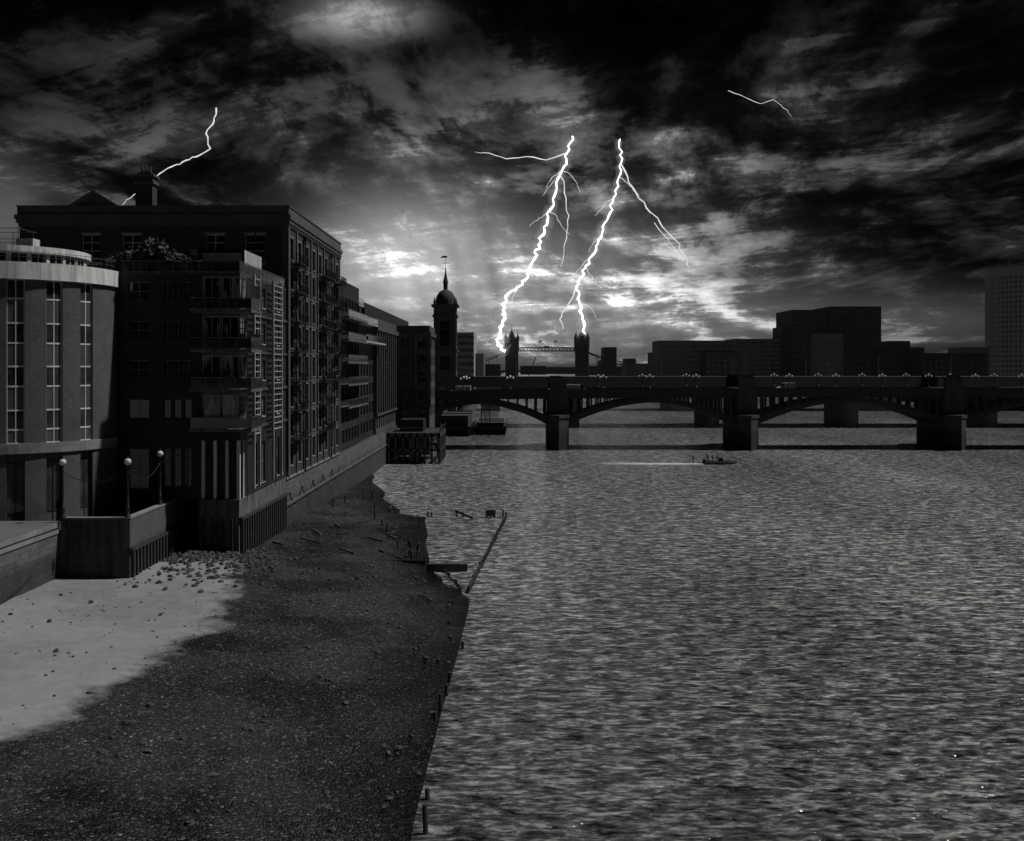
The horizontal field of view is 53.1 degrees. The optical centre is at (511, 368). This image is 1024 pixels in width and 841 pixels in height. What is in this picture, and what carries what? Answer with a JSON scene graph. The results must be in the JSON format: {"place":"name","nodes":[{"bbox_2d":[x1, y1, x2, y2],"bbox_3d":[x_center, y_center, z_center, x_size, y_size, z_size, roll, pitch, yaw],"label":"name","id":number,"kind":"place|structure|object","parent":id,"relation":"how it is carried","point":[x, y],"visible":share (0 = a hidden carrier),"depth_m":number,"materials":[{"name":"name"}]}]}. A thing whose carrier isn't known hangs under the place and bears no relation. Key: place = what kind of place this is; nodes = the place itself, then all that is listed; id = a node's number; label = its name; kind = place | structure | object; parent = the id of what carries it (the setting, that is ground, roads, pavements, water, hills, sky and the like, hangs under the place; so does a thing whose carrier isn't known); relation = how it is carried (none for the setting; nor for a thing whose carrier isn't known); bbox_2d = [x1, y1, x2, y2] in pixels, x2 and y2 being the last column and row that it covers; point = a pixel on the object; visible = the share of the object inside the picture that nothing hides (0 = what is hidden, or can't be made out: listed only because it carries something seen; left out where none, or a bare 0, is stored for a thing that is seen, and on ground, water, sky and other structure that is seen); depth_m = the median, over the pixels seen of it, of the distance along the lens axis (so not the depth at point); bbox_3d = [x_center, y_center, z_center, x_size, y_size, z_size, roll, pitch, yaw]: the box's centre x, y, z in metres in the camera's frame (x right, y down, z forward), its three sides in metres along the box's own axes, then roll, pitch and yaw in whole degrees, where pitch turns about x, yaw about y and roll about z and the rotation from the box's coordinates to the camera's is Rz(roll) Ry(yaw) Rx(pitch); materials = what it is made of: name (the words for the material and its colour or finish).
{"place":"outdoors","nodes":[
{"label":"outdoors","id":0,"kind":"place"},
{"bbox_2d":[0,227,118,520],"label":"round building","id":1,"kind":"structure","parent":0,"point":[59,352],"depth_m":91.91,"materials":[{"name":"concrete"}]},
{"bbox_2d":[14,166,342,478],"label":"warehouse building","id":2,"kind":"structure","parent":0,"point":[97,225],"depth_m":120.02,"materials":[{"name":"brick"}]},
{"bbox_2d":[290,254,346,447],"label":"balconies","id":3,"kind":"structure","parent":2,"relation":"attached to","point":[327,277],"depth_m":138.60,"materials":[{"name":"metal"}]},
{"bbox_2d":[0,373,503,840],"bbox_3d":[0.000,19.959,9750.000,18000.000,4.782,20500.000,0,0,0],"label":"ground","id":4,"kind":"structure","parent":0,"point":[111,796],"depth_m":59.34,"materials":[{"name":"grey sand"}]},
{"bbox_2d":[0,400,461,604],"bbox_3d":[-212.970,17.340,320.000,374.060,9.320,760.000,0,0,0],"label":"embankment walls","id":5,"kind":"structure","parent":4,"relation":"on","point":[147,534],"depth_m":97.02,"materials":[{"name":"concrete"}]},
{"bbox_2d":[59,449,163,518],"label":"street lamps","id":6,"kind":"object","parent":5,"relation":"on","point":[62,461],"visible":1,"depth_m":87.10,"materials":[{"name":"metal"}]},
{"bbox_2d":[119,250,286,499],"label":"apartment building","id":7,"kind":"structure","parent":5,"relation":"on","point":[202,381],"depth_m":99.06,"materials":[{"name":"grey brick"}]},
{"bbox_2d":[103,237,206,271],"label":"roof garden shrubs","id":8,"kind":"object","parent":7,"relation":"on","point":[155,249],"visible":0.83,"depth_m":100.05,"materials":[{"name":"grey plant"}]},
{"bbox_2d":[0,483,463,840],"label":"foreshore rocks","id":9,"kind":"object","parent":4,"relation":"on","point":[205,555],"visible":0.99,"depth_m":86.50,"materials":[{"name":"grey stone"}]},
{"bbox_2d":[272,490,506,834],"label":"wooden posts","id":10,"kind":"object","parent":4,"relation":"on","point":[446,569],"visible":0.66,"depth_m":104.00,"materials":[{"name":"black wood"}]},
{"bbox_2d":[340,281,445,463],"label":"buildings","id":11,"kind":"structure","parent":4,"relation":"on","point":[388,365],"depth_m":214.00,"materials":[{"name":"grey concrete"}]},
{"bbox_2d":[431,256,459,410],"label":"clock tower","id":12,"kind":"structure","parent":4,"relation":"on","point":[445,306],"depth_m":420.00,"materials":[{"name":"grey stone"}]},
{"bbox_2d":[485,329,631,375],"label":"tower bridge","id":13,"kind":"structure","parent":4,"relation":"on","point":[581,347],"depth_m":1200.00,"materials":[{"name":"grey stone"}]},
{"bbox_2d":[435,373,1023,450],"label":"arched bridge","id":14,"kind":"structure","parent":4,"relation":"on","point":[943,416],"depth_m":253.00,"materials":[{"name":"grey"}]},
{"bbox_2d":[450,383,795,390],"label":"vehicles","id":15,"kind":"object","parent":14,"relation":"on","point":[579,386],"visible":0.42,"depth_m":255.25,"materials":[{"name":"white paint"}]},
{"bbox_2d":[435,355,1023,427],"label":"rail and london bridges","id":16,"kind":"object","parent":4,"relation":"on","point":[843,414],"visible":0.45,"depth_m":345.00,"materials":[{"name":"grey"}]},
{"bbox_2d":[457,257,1023,410],"bbox_3d":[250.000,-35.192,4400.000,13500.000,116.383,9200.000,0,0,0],"label":"city","id":17,"kind":"object","parent":4,"relation":"on","point":[839,340],"visible":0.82,"depth_m":800.30,"materials":[{"name":"grey concrete"}]},
{"bbox_2d":[0,0,1023,365],"label":"sky","id":18,"kind":"structure","parent":0,"point":[892,180],"materials":[{"name":"grey"}]},
{"bbox_2d":[125,90,789,352],"bbox_3d":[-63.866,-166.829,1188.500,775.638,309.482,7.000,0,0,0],"label":"lightning","id":19,"kind":"object","parent":18,"relation":"in","point":[527,277],"visible":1,"depth_m":1185.00,"materials":[{"name":"white"}]},
{"bbox_2d":[373,373,1023,840],"bbox_3d":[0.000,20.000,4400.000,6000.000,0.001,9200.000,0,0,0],"label":"river water","id":20,"kind":"structure","parent":0,"point":[807,623],"depth_m":78.07,"materials":[{"name":"grey liquid"}]},
{"bbox_2d":[435,404,506,435],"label":"moored barges","id":21,"kind":"object","parent":20,"relation":"on","point":[457,423],"visible":0.86,"depth_m":306.00,"materials":[{"name":"black metal"}]},
{"bbox_2d":[621,463,703,464],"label":"wake boat","id":22,"kind":"object","parent":20,"relation":"on","point":[663,463],"visible":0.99,"depth_m":214.75,"materials":[{"name":"white liquid"}]},
{"bbox_2d":[702,454,736,463],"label":"boat","id":23,"kind":"object","parent":20,"relation":"on","point":[720,461],"visible":1,"depth_m":213.48,"materials":[{"name":"black metal"}]},
{"bbox_2d":[692,454,717,462],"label":"crew boat","id":24,"kind":"object","parent":23,"relation":"in","point":[707,458],"visible":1,"depth_m":213.96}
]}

